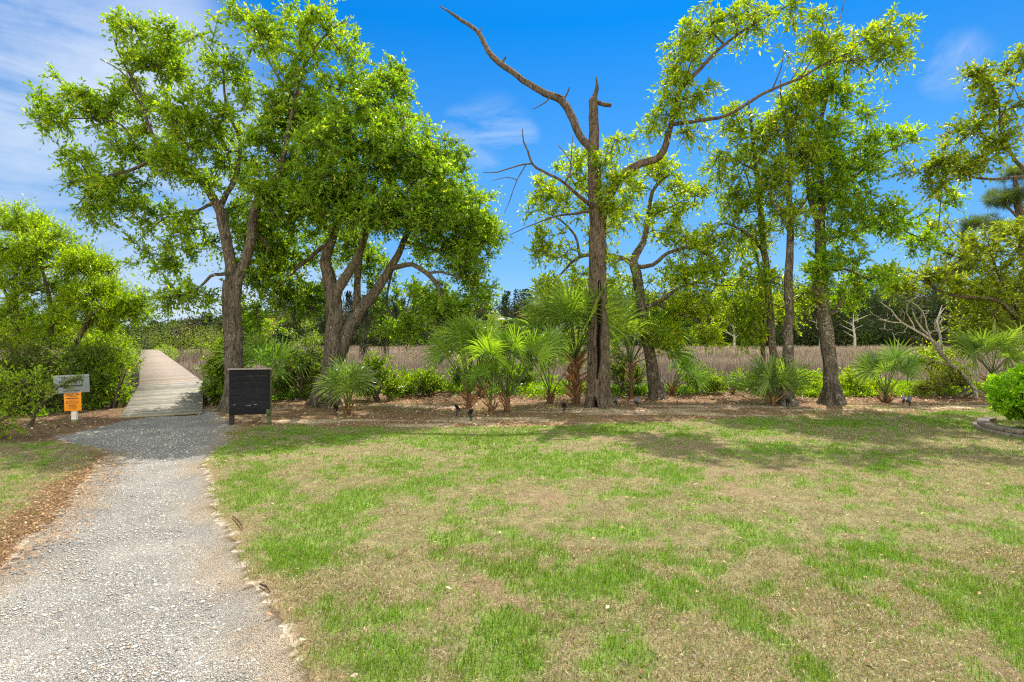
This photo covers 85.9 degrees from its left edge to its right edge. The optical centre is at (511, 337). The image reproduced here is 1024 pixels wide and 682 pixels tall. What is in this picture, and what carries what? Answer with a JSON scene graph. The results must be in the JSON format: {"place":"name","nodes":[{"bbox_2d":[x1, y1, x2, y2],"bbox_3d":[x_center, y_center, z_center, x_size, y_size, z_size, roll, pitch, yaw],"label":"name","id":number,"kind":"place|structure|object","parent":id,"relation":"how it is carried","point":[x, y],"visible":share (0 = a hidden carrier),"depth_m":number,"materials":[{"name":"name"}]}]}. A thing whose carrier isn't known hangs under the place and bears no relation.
{"place":"outdoors","nodes":[
{"label":"outdoors","id":0,"kind":"place"},
{"bbox_2d":[0,411,311,681],"bbox_3d":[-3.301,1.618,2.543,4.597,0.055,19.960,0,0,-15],"label":"gravel path","id":1,"kind":"structure","parent":0,"point":[265,645],"depth_m":3.67,"materials":[{"name":"grey gravel"}]},
{"bbox_2d":[278,300,291,322],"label":"pine tree","id":2,"kind":"object","parent":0,"point":[289,319],"visible":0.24,"depth_m":97.72,"materials":[{"name":"green plant"}]},
{"bbox_2d":[0,392,991,443],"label":"leaf litter ground","id":3,"kind":"structure","parent":0,"point":[312,422],"depth_m":11.63,"materials":[{"name":"brown soil"}]},
{"bbox_2d":[0,325,56,414],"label":"marsh shrub","id":4,"kind":"object","parent":3,"relation":"on","point":[2,362],"visible":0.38,"depth_m":11.44,"materials":[{"name":"green plant"}]},
{"bbox_2d":[0,359,60,438],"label":"wax myrtle","id":5,"kind":"object","parent":3,"relation":"on","point":[6,385],"visible":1,"depth_m":8.64,"materials":[{"name":"green plant"}]},
{"bbox_2d":[28,371,84,426],"bbox_3d":[-8.181,1.169,9.944,1.078,1.189,0.466,0,0,0],"label":"wax myrtle","id":6,"kind":"object","parent":3,"relation":"on","point":[52,385],"visible":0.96,"depth_m":9.89,"materials":[{"name":"green plant"}]},
{"bbox_2d":[0,330,117,412],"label":"marsh shrub","id":7,"kind":"object","parent":3,"relation":"on","point":[68,368],"visible":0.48,"depth_m":11.84,"materials":[{"name":"green plant"}]},
{"bbox_2d":[53,374,89,422],"bbox_3d":[-8.225,1.196,10.303,0.583,1.009,0.109,0,0,-14],"label":"warning sign","id":8,"kind":"object","parent":3,"relation":"on","point":[72,401],"visible":0.79,"depth_m":10.27,"materials":[{"name":"metal"}]},
{"bbox_2d":[0,193,159,407],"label":"wax myrtle","id":9,"kind":"object","parent":3,"relation":"on","point":[35,248],"visible":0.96,"depth_m":12.87,"materials":[{"name":"green plant"}]},
{"bbox_2d":[52,332,147,409],"bbox_3d":[-9.552,0.928,12.728,1.689,2.141,1.975,0,0,-25],"label":"evergreen shrub","id":10,"kind":"object","parent":3,"relation":"on","point":[105,378],"visible":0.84,"depth_m":12.51,"materials":[{"name":"green plant"}]},
{"bbox_2d":[58,326,143,401],"bbox_3d":[-11.798,0.692,15.605,1.960,2.376,2.160,0,0,0],"label":"evergreen shrub","id":11,"kind":"object","parent":3,"relation":"on","point":[124,342],"visible":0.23,"depth_m":15.70,"materials":[{"name":"green plant"}]},
{"bbox_2d":[19,0,374,412],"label":"oak tree","id":12,"kind":"object","parent":3,"relation":"on","point":[165,159],"visible":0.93,"depth_m":11.88,"materials":[{"name":"green plant"}]},
{"bbox_2d":[193,332,223,405],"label":"leafy shrub","id":13,"kind":"object","parent":3,"relation":"on","point":[214,391],"visible":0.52,"depth_m":13.16,"materials":[{"name":"green plant"}]},
{"bbox_2d":[227,368,272,424],"bbox_3d":[-4.809,1.133,10.175,0.741,1.134,0.370,0,0,-13],"label":"notice board back","id":14,"kind":"object","parent":3,"relation":"on","point":[253,390],"visible":0.87,"depth_m":10.03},
{"bbox_2d":[195,335,322,404],"bbox_3d":[-6.318,0.757,14.094,3.070,1.942,2.864,0,0,0],"label":"palmetto","id":15,"kind":"object","parent":3,"relation":"on","point":[270,353],"visible":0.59,"depth_m":13.56,"materials":[{"name":"green plant"}]},
{"bbox_2d":[272,339,323,399],"bbox_3d":[-5.634,0.881,14.274,1.940,1.661,1.414,0,0,0],"label":"leafy shrub","id":16,"kind":"object","parent":3,"relation":"on","point":[281,382],"visible":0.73,"depth_m":14.22,"materials":[{"name":"green plant"}]},
{"bbox_2d":[287,359,320,396],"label":"leafy shrub","id":17,"kind":"object","parent":3,"relation":"on","point":[307,388],"visible":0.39,"depth_m":14.38,"materials":[{"name":"green plant"}]},
{"bbox_2d":[333,404,337,414],"bbox_3d":[-3.601,1.515,11.246,0.090,0.314,0.132,0,0,-6],"label":"solar spotlight","id":18,"kind":"object","parent":3,"relation":"on","point":[335,406],"visible":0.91,"depth_m":11.21,"materials":[{"name":"black plastic"}]},
{"bbox_2d":[304,353,380,414],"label":"palmetto","id":19,"kind":"object","parent":3,"relation":"on","point":[344,380],"visible":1,"depth_m":11.04,"materials":[{"name":"green plant"}]},
{"bbox_2d":[216,50,515,407],"bbox_3d":[-3.596,-2.337,12.508,7.428,8.341,4.732,0,0,0],"label":"live oak","id":20,"kind":"object","parent":3,"relation":"on","point":[311,192],"visible":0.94,"depth_m":12.11,"materials":[{"name":"green plant"}]},
{"bbox_2d":[288,311,299,327],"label":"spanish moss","id":21,"kind":"object","parent":20,"relation":"hanging from","point":[294,313],"visible":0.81,"depth_m":13.37,"materials":[{"name":"green plant"}]},
{"bbox_2d":[303,305,315,317],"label":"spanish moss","id":22,"kind":"object","parent":20,"relation":"hanging from","point":[307,308],"visible":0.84,"depth_m":13.28,"materials":[{"name":"plant"}]},
{"bbox_2d":[342,290,353,311],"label":"spanish moss","id":23,"kind":"object","parent":20,"relation":"hanging from","point":[348,302],"visible":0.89,"depth_m":13.26,"materials":[{"name":"grey plant"}]},
{"bbox_2d":[357,342,368,359],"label":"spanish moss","id":24,"kind":"object","parent":20,"relation":"hanging from","point":[364,348],"visible":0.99,"depth_m":13.79,"materials":[{"name":"grey plant"}]},
{"bbox_2d":[359,313,374,332],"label":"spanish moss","id":25,"kind":"object","parent":20,"relation":"hanging from","point":[365,320],"visible":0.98,"depth_m":13.08,"materials":[{"name":"green plant"}]},
{"bbox_2d":[377,332,389,358],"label":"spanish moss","id":26,"kind":"object","parent":20,"relation":"hanging from","point":[383,342],"visible":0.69,"depth_m":13.87,"materials":[{"name":"grey plant"}]},
{"bbox_2d":[434,314,446,330],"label":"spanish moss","id":27,"kind":"object","parent":20,"relation":"hanging from","point":[438,321],"visible":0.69,"depth_m":12.77,"materials":[{"name":"green plant"}]},
{"bbox_2d":[348,344,411,401],"bbox_3d":[-3.356,0.948,13.973,1.590,1.579,1.414,0,0,0],"label":"leafy shrub","id":28,"kind":"object","parent":3,"relation":"on","point":[392,386],"visible":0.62,"depth_m":13.88,"materials":[{"name":"green plant"}]},
{"bbox_2d":[396,364,452,396],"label":"leafy shrub","id":29,"kind":"object","parent":3,"relation":"on","point":[419,379],"visible":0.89,"depth_m":14.86,"materials":[{"name":"green plant"}]},
{"bbox_2d":[454,404,459,415],"bbox_3d":[-1.112,1.525,11.241,0.090,0.314,0.132,0,0,32],"label":"solar spotlight","id":30,"kind":"object","parent":3,"relation":"on","point":[457,408],"visible":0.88,"depth_m":11.21,"materials":[{"name":"black plastic"}]},
{"bbox_2d":[419,316,511,398],"bbox_3d":[-1.321,0.511,14.803,2.193,2.306,2.940,0,0,39],"label":"palmetto","id":31,"kind":"object","parent":3,"relation":"on","point":[480,391],"visible":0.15,"depth_m":14.42,"materials":[{"name":"green plant"}]},
{"bbox_2d":[417,307,521,407],"bbox_3d":[-0.758,0.499,12.646,2.545,2.341,2.404,0,0,-33],"label":"palmetto","id":32,"kind":"object","parent":3,"relation":"on","point":[447,340],"visible":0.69,"depth_m":12.40,"materials":[{"name":"green plant"}]},
{"bbox_2d":[467,409,473,420],"bbox_3d":[-0.803,1.524,10.570,0.090,0.314,0.132,0,0,-29],"label":"solar spotlight","id":33,"kind":"object","parent":3,"relation":"on","point":[470,412],"visible":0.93,"depth_m":10.54,"materials":[{"name":"black plastic"}]},
{"bbox_2d":[461,351,517,414],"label":"palmetto","id":34,"kind":"object","parent":3,"relation":"on","point":[484,372],"visible":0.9,"depth_m":11.37,"materials":[{"name":"green plant"}]},
{"bbox_2d":[444,355,542,392],"bbox_3d":[-0.531,0.958,15.767,2.938,1.426,1.462,0,0,0],"label":"leafy shrub","id":35,"kind":"object","parent":3,"relation":"on","point":[529,377],"visible":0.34,"depth_m":15.69,"materials":[{"name":"green plant"}]},
{"bbox_2d":[452,313,575,412],"bbox_3d":[0.061,0.551,11.813,2.836,2.225,2.837,0,0,0],"label":"palmetto","id":36,"kind":"object","parent":3,"relation":"on","point":[508,342],"visible":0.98,"depth_m":11.62,"materials":[{"name":"green plant"}]},
{"bbox_2d":[508,333,586,402],"bbox_3d":[0.902,0.753,13.488,1.983,1.797,1.801,0,0,-25],"label":"palmetto","id":37,"kind":"object","parent":3,"relation":"on","point":[550,397],"visible":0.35,"depth_m":13.36,"materials":[{"name":"green plant"}]},
{"bbox_2d":[562,402,566,413],"bbox_3d":[1.107,1.529,11.613,0.090,0.314,0.132,0,0,20],"label":"solar spotlight","id":38,"kind":"object","parent":3,"relation":"on","point":[564,406],"visible":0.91,"depth_m":11.57,"materials":[{"name":"black plastic"}]},
{"bbox_2d":[495,272,656,404],"bbox_3d":[1.475,0.017,13.112,3.810,3.258,4.081,0,0,0],"label":"palmetto","id":39,"kind":"object","parent":3,"relation":"on","point":[570,304],"visible":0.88,"depth_m":12.78,"materials":[{"name":"green plant"}]},
{"bbox_2d":[551,283,699,398],"bbox_3d":[3.100,0.109,14.144,3.462,3.063,3.644,0,0,-36],"label":"palmetto","id":40,"kind":"object","parent":3,"relation":"on","point":[630,364],"visible":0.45,"depth_m":14.05,"materials":[{"name":"green plant"}]},
{"bbox_2d":[517,143,738,399],"bbox_3d":[2.901,-1.623,14.197,5.610,6.876,2.771,0,0,0],"label":"oak tree","id":41,"kind":"object","parent":3,"relation":"on","point":[703,269],"visible":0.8,"depth_m":13.93,"materials":[{"name":"green plant"}]},
{"bbox_2d":[610,344,647,393],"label":"leafy shrub","id":42,"kind":"object","parent":3,"relation":"on","point":[620,373],"visible":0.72,"depth_m":15.22,"materials":[{"name":"green plant"}]},
{"bbox_2d":[641,349,716,395],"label":"palmetto","id":43,"kind":"object","parent":3,"relation":"on","point":[673,386],"visible":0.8,"depth_m":14.78,"materials":[{"name":"green plant"}]},
{"bbox_2d":[439,0,927,408],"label":"dying tree","id":44,"kind":"object","parent":3,"relation":"on","point":[598,384],"visible":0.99,"depth_m":12.05,"materials":[{"name":"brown plant"}]},
{"bbox_2d":[679,361,736,394],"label":"leafy shrub","id":45,"kind":"object","parent":3,"relation":"on","point":[718,388],"visible":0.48,"depth_m":15.45,"materials":[{"name":"green plant"}]},
{"bbox_2d":[699,366,755,394],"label":"leafy shrub","id":46,"kind":"object","parent":3,"relation":"on","point":[732,392],"visible":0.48,"depth_m":15.29,"materials":[{"name":"green plant"}]},
{"bbox_2d":[696,99,782,396],"bbox_3d":[5.699,-2.149,13.981,2.308,7.798,2.245,0,0,0],"label":"sapling oak","id":47,"kind":"object","parent":3,"relation":"on","point":[747,151],"visible":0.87,"depth_m":13.79,"materials":[{"name":"green plant"}]},
{"bbox_2d":[709,238,811,396],"bbox_3d":[6.700,-0.592,15.045,2.808,4.552,1.866,0,0,0],"label":"thin tree","id":48,"kind":"object","parent":3,"relation":"on","point":[726,295],"visible":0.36,"depth_m":14.87,"materials":[{"name":"green plant"}]},
{"bbox_2d":[724,349,821,406],"bbox_3d":[6.031,0.946,13.016,2.304,1.459,1.887,0,0,0],"label":"palmetto","id":49,"kind":"object","parent":3,"relation":"on","point":[776,373],"visible":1,"depth_m":12.72,"materials":[{"name":"green plant"}]},
{"bbox_2d":[785,398,789,408],"bbox_3d":[6.232,1.536,12.422,0.090,0.314,0.132,0,0,40],"label":"solar spotlight","id":50,"kind":"object","parent":3,"relation":"on","point":[787,402],"visible":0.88,"depth_m":12.39,"materials":[{"name":"black plastic"}]},
{"bbox_2d":[747,67,841,406],"bbox_3d":[6.713,-2.316,12.961,2.167,8.112,2.331,0,0,0],"label":"slim oak","id":51,"kind":"object","parent":3,"relation":"on","point":[779,173],"visible":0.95,"depth_m":12.85,"materials":[{"name":"green plant"}]},
{"bbox_2d":[798,370,822,395],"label":"leafy shrub","id":52,"kind":"object","parent":3,"relation":"on","point":[816,378],"visible":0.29,"depth_m":14.90,"materials":[{"name":"green plant"}]},
{"bbox_2d":[839,364,904,396],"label":"leafy shrub","id":53,"kind":"object","parent":3,"relation":"on","point":[846,382],"visible":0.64,"depth_m":14.90,"materials":[{"name":"green plant"}]},
{"bbox_2d":[777,0,973,405],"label":"oak tree","id":54,"kind":"object","parent":3,"relation":"on","point":[823,266],"visible":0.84,"depth_m":12.75,"materials":[{"name":"green plant"}]},
{"bbox_2d":[848,338,926,402],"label":"palmetto","id":55,"kind":"object","parent":3,"relation":"on","point":[871,365],"visible":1,"depth_m":13.22,"materials":[{"name":"green plant"}]},
{"bbox_2d":[906,396,912,405],"bbox_3d":[9.195,1.525,12.742,0.132,0.314,0.090,0,0,-19],"label":"solar spotlight","id":56,"kind":"object","parent":3,"relation":"on","point":[909,398],"visible":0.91,"depth_m":12.73,"materials":[{"name":"black plastic"}]},
{"bbox_2d":[873,295,984,398],"bbox_3d":[10.740,0.288,14.225,2.747,2.754,0.914,0,0,0],"label":"bare shrub","id":57,"kind":"object","parent":3,"relation":"on","point":[940,352],"visible":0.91,"depth_m":14.27,"materials":[{"name":"grey wood"}]},
{"bbox_2d":[900,338,988,390],"bbox_3d":[11.729,0.797,15.256,2.122,1.590,1.459,0,0,0],"label":"leafy shrub","id":58,"kind":"object","parent":3,"relation":"on","point":[932,354],"visible":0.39,"depth_m":15.14,"materials":[{"name":"green plant"}]},
{"bbox_2d":[866,214,1023,351],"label":"young oak","id":59,"kind":"object","parent":3,"relation":"on","point":[976,289],"visible":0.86,"depth_m":15.11,"materials":[{"name":"green plant"}]},
{"bbox_2d":[906,362,983,398],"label":"leafy shrub","id":60,"kind":"object","parent":3,"relation":"on","point":[938,379],"visible":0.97,"depth_m":14.32,"materials":[{"name":"green plant"}]},
{"bbox_2d":[944,321,1023,400],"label":"palmetto","id":61,"kind":"object","parent":3,"relation":"on","point":[1007,342],"visible":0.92,"depth_m":13.38,"materials":[{"name":"green plant"}]},
{"bbox_2d":[0,402,1023,681],"bbox_3d":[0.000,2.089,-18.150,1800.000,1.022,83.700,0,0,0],"label":"lawn","id":62,"kind":"structure","parent":0,"point":[552,495],"depth_m":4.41,"materials":[{"name":"green plant"}]},
{"bbox_2d":[259,583,269,592],"bbox_3d":[-1.562,1.584,3.489,0.161,0.020,0.018,0,0,44],"label":"stick","id":63,"kind":"object","parent":62,"relation":"on","point":[264,585],"visible":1,"depth_m":3.49,"materials":[{"name":"brown wood"}]},
{"bbox_2d":[884,42,1023,207],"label":"oak tree","id":64,"kind":"object","parent":62,"relation":"on","point":[949,164],"visible":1,"depth_m":11.42,"materials":[{"name":"green plant"}]},
{"bbox_2d":[981,428,998,432],"bbox_3d":[8.072,1.586,9.257,0.172,0.092,0.278,0,0,10],"label":"edging stone","id":65,"kind":"object","parent":62,"relation":"on","point":[989,430],"visible":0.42,"depth_m":9.21,"materials":[{"name":"grey stone"}]},
{"bbox_2d":[989,425,1008,430],"bbox_3d":[8.102,1.503,9.112,0.171,0.070,0.282,0,0,4],"label":"edging stone","id":66,"kind":"object","parent":65,"relation":"on","point":[998,427],"visible":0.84,"depth_m":9.08,"materials":[{"name":"grey stone"}]},
{"bbox_2d":[982,363,1023,422],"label":"clipped hedge","id":67,"kind":"object","parent":62,"relation":"on","point":[1005,394],"visible":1,"depth_m":9.19,"materials":[{"name":"green plant"}]},
{"bbox_2d":[994,431,1015,436],"bbox_3d":[8.050,1.586,8.961,0.174,0.092,0.278,0,0,-3],"label":"edging stone","id":68,"kind":"object","parent":62,"relation":"on","point":[1003,433],"visible":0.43,"depth_m":8.91,"materials":[{"name":"grey stone"}]},
{"bbox_2d":[1004,427,1023,434],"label":"edging stone","id":69,"kind":"object","parent":68,"relation":"on","point":[1015,430],"visible":1,"depth_m":8.81,"materials":[{"name":"grey stone"}]},
{"bbox_2d":[1012,434,1023,438],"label":"edging stone","id":70,"kind":"object","parent":62,"relation":"on","point":[1020,436],"visible":0.56,"depth_m":8.72,"materials":[{"name":"grey stone"}]},
{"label":"edging stone","id":71,"kind":"object","parent":62,"relation":"on","visible":0},
{"bbox_2d":[981,417,996,421],"bbox_3d":[8.693,1.503,10.046,0.277,0.072,0.171,0,0,-31],"label":"edging stone","id":72,"kind":"object","parent":71,"relation":"on","point":[993,419],"visible":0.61,"depth_m":9.99,"materials":[{"name":"grey stone"}]},
{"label":"edging stone","id":73,"kind":"object","parent":62,"relation":"on","visible":0},
{"bbox_2d":[977,420,989,424],"bbox_3d":[8.286,1.503,9.649,0.171,0.071,0.278,0,0,32],"label":"edging stone","id":74,"kind":"object","parent":73,"relation":"on","point":[978,422],"visible":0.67,"depth_m":9.65,"materials":[{"name":"grey stone"}]},
{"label":"edging stone","id":75,"kind":"object","parent":62,"relation":"on","visible":0},
{"bbox_2d":[980,422,998,427],"bbox_3d":[8.163,1.503,9.393,0.173,0.072,0.281,0,0,17],"label":"edging stone","id":76,"kind":"object","parent":75,"relation":"on","point":[985,424],"visible":0.73,"depth_m":9.37,"materials":[{"name":"grey stone"}]},
{"bbox_2d":[0,0,1023,326],"label":"sky","id":77,"kind":"structure","parent":0,"point":[556,45],"materials":[{"name":"blue"}]},
{"bbox_2d":[126,340,919,406],"bbox_3d":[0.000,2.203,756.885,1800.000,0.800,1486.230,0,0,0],"label":"marsh ground","id":78,"kind":"structure","parent":0,"point":[136,374],"depth_m":34.67,"materials":[{"name":"plant"}]},
{"bbox_2d":[106,337,141,361],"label":"shrub","id":79,"kind":"object","parent":78,"relation":"on","point":[132,349],"visible":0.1,"depth_m":44.52,"materials":[{"name":"green plant"}]},
{"bbox_2d":[124,323,177,352],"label":"shrub","id":80,"kind":"object","parent":78,"relation":"on","point":[146,344],"visible":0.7,"depth_m":57.80,"materials":[{"name":"green plant"}]},
{"bbox_2d":[120,350,208,418],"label":"boardwalk","id":81,"kind":"structure","parent":78,"relation":"on","point":[167,385],"depth_m":13.04,"materials":[{"name":"beige wood"}]},
{"bbox_2d":[152,344,179,359],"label":"shrub","id":82,"kind":"object","parent":78,"relation":"on","point":[168,350],"visible":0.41,"depth_m":49.99,"materials":[{"name":"green plant"}]},
{"bbox_2d":[152,318,204,356],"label":"tree","id":83,"kind":"object","parent":78,"relation":"on","point":[185,338],"visible":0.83,"depth_m":60.09,"materials":[{"name":"green plant"}]},
{"bbox_2d":[175,324,219,353],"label":"tree","id":84,"kind":"object","parent":78,"relation":"on","point":[202,346],"visible":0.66,"depth_m":65.86,"materials":[{"name":"green plant"}]},
{"bbox_2d":[198,325,222,347],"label":"tree","id":85,"kind":"object","parent":78,"relation":"on","point":[213,335],"visible":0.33,"depth_m":71.70,"materials":[{"name":"green plant"}]},
{"bbox_2d":[246,318,278,347],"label":"tree","id":86,"kind":"object","parent":78,"relation":"on","point":[265,331],"visible":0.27,"depth_m":69.98,"materials":[{"name":"green plant"}]},
{"bbox_2d":[267,299,279,340],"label":"pine tree","id":87,"kind":"object","parent":78,"relation":"on","point":[274,316],"visible":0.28,"depth_m":94.90,"materials":[{"name":"green plant"}]},
{"bbox_2d":[284,317,323,349],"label":"tree","id":88,"kind":"object","parent":78,"relation":"on","point":[308,332],"visible":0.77,"depth_m":79.34,"materials":[{"name":"green plant"}]},
{"bbox_2d":[0,367,987,416],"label":"ground cover","id":89,"kind":"object","parent":78,"relation":"on","point":[535,389],"visible":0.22,"depth_m":14.84,"materials":[{"name":"brown soil"}]},
{"bbox_2d":[486,309,527,341],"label":"tree","id":90,"kind":"object","parent":78,"relation":"on","point":[497,318],"visible":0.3,"depth_m":91.99,"materials":[{"name":"green plant"}]},
{"bbox_2d":[0,390,1019,681],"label":"leaf litter","id":91,"kind":"object","parent":78,"relation":"on","point":[756,404],"visible":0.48,"depth_m":10.08,"materials":[{"name":"brown plant"}]},
{"bbox_2d":[0,269,1023,352],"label":"woods","id":92,"kind":"object","parent":78,"relation":"on","point":[868,331],"visible":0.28,"depth_m":118.51,"materials":[{"name":"green plant"}]},
{"bbox_2d":[0,343,1023,407],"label":"marsh reeds","id":93,"kind":"object","parent":78,"relation":"on","point":[727,359],"visible":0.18,"depth_m":48.61,"materials":[{"name":"beige plant"}]},
{"bbox_2d":[46,366,984,406],"bbox_3d":[-0.089,1.634,16.857,29.163,1.920,6.961,0,0,-9],"label":"dry brush","id":94,"kind":"object","parent":78,"relation":"on","point":[646,380],"visible":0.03,"depth_m":15.93,"materials":[{"name":"brown plant"}]},
{"bbox_2d":[556,322,584,345],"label":"tree","id":95,"kind":"object","parent":78,"relation":"on","point":[566,332],"visible":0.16,"depth_m":94.42,"materials":[{"name":"green plant"}]},
{"bbox_2d":[723,325,739,347],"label":"snag","id":96,"kind":"object","parent":78,"relation":"on","point":[734,343],"visible":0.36,"depth_m":111.81,"materials":[{"name":"brown wood"}]},
{"bbox_2d":[841,315,867,347],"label":"snag","id":97,"kind":"object","parent":78,"relation":"on","point":[854,336],"visible":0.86,"depth_m":111.88,"materials":[{"name":"brown wood"}]},
{"bbox_2d":[934,306,946,343],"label":"snag","id":98,"kind":"object","parent":78,"relation":"on","point":[940,321],"visible":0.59,"depth_m":111.93,"materials":[{"name":"brown wood"}]},
{"bbox_2d":[935,160,1023,310],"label":"pine tree","id":99,"kind":"object","parent":78,"relation":"on","point":[1007,198],"visible":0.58,"depth_m":20.93,"materials":[{"name":"pine needles"},{"name":"brown bark"}]}
]}

